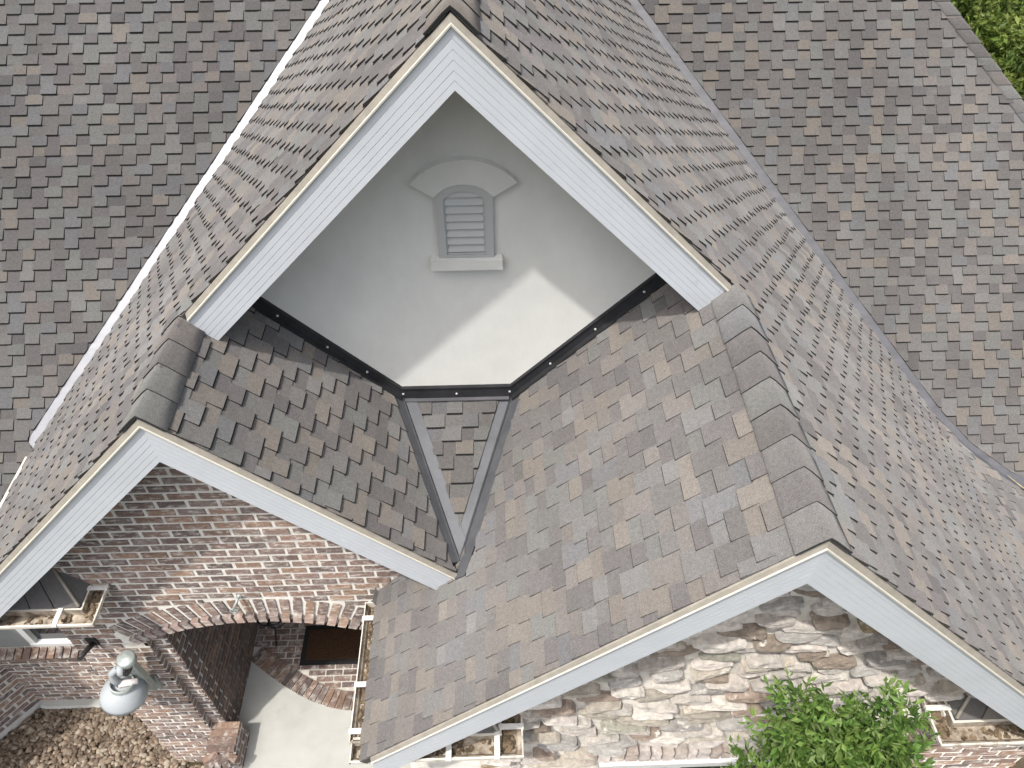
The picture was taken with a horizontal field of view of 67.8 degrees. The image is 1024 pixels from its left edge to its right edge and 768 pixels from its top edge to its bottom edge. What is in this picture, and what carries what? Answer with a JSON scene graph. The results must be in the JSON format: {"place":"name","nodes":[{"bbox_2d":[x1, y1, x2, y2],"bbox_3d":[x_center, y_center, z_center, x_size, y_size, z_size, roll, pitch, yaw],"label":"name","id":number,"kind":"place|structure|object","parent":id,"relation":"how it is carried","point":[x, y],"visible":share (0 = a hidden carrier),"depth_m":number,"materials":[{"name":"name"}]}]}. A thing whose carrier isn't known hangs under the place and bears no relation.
{"place":"outdoors","nodes":[
{"label":"outdoors","id":0,"kind":"place"},
{"bbox_2d":[257,618,298,646],"bbox_3d":[-2.634,2.644,8.531,0.409,0.494,0.409,-1,45,-1],"label":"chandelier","id":1,"kind":"object","parent":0,"point":[270,625],"visible":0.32,"depth_m":8.45,"materials":[{"name":"metal"}]},
{"bbox_2d":[238,661,411,767],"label":"path","id":2,"kind":"structure","parent":0,"point":[285,726],"depth_m":7.96,"materials":[{"name":"concrete"}]},
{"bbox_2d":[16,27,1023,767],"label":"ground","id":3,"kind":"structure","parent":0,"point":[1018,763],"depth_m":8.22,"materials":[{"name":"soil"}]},
{"bbox_2d":[0,707,205,767],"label":"gravel","id":4,"kind":"structure","parent":3,"relation":"on","point":[133,747],"depth_m":8.33,"materials":[{"name":"beige gravel"}]},
{"bbox_2d":[0,0,1023,767],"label":"house","id":5,"kind":"structure","parent":3,"relation":"on","point":[570,382],"depth_m":5.15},
{"bbox_2d":[0,628,73,646],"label":"window","id":6,"kind":"structure","parent":5,"relation":"in","point":[35,637],"depth_m":7.65,"materials":[{"name":"white glass"}]},
{"bbox_2d":[77,638,99,659],"bbox_3d":[-3.435,2.164,6.173,0.082,0.120,0.181,0,45,1],"label":"flag holder","id":7,"kind":"object","parent":5,"relation":"attached to","point":[92,642],"visible":1,"depth_m":6.19,"materials":[{"name":"metal"}]},
{"bbox_2d":[99,649,162,715],"bbox_3d":[-3.282,2.553,6.425,0.463,0.856,0.381,-1,45,-1],"label":"wall lamp","id":8,"kind":"object","parent":5,"relation":"attached to","point":[129,685],"visible":1,"depth_m":6.39,"materials":[{"name":"white metal"}]},
{"bbox_2d":[229,595,241,613],"bbox_3d":[-2.098,1.688,5.807,0.063,0.161,0.126,33,54,29],"label":"wall hook","id":9,"kind":"object","parent":5,"relation":"attached to","point":[238,597],"depth_m":5.79,"materials":[{"name":"white metal"}]},
{"bbox_2d":[299,625,361,665],"bbox_3d":[-1.907,2.927,8.577,0.897,0.021,0.467,-1,45,-1],"label":"doormat","id":10,"kind":"object","parent":5,"relation":"on","point":[329,645],"visible":0.61,"depth_m":8.55,"materials":[{"name":"rubber"}]},
{"bbox_2d":[598,756,770,767],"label":"window","id":11,"kind":"structure","parent":5,"relation":"in","point":[697,763],"depth_m":5.85,"materials":[{"name":"white glass"}]},
{"bbox_2d":[711,667,941,767],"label":"young tree","id":12,"kind":"object","parent":3,"relation":"on","point":[802,739],"visible":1,"depth_m":3.85,"materials":[{"name":"green plant"}]},
{"bbox_2d":[951,0,1023,94],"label":"leafy tree","id":13,"kind":"object","parent":3,"relation":"on","point":[977,15],"visible":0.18,"depth_m":11.92,"materials":[{"name":"green plant"}]},
{"bbox_2d":[979,13,1023,100],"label":"leafy tree","id":14,"kind":"object","parent":3,"relation":"on","point":[1009,68],"visible":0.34,"depth_m":11.64,"materials":[{"name":"green plant"}]}
]}

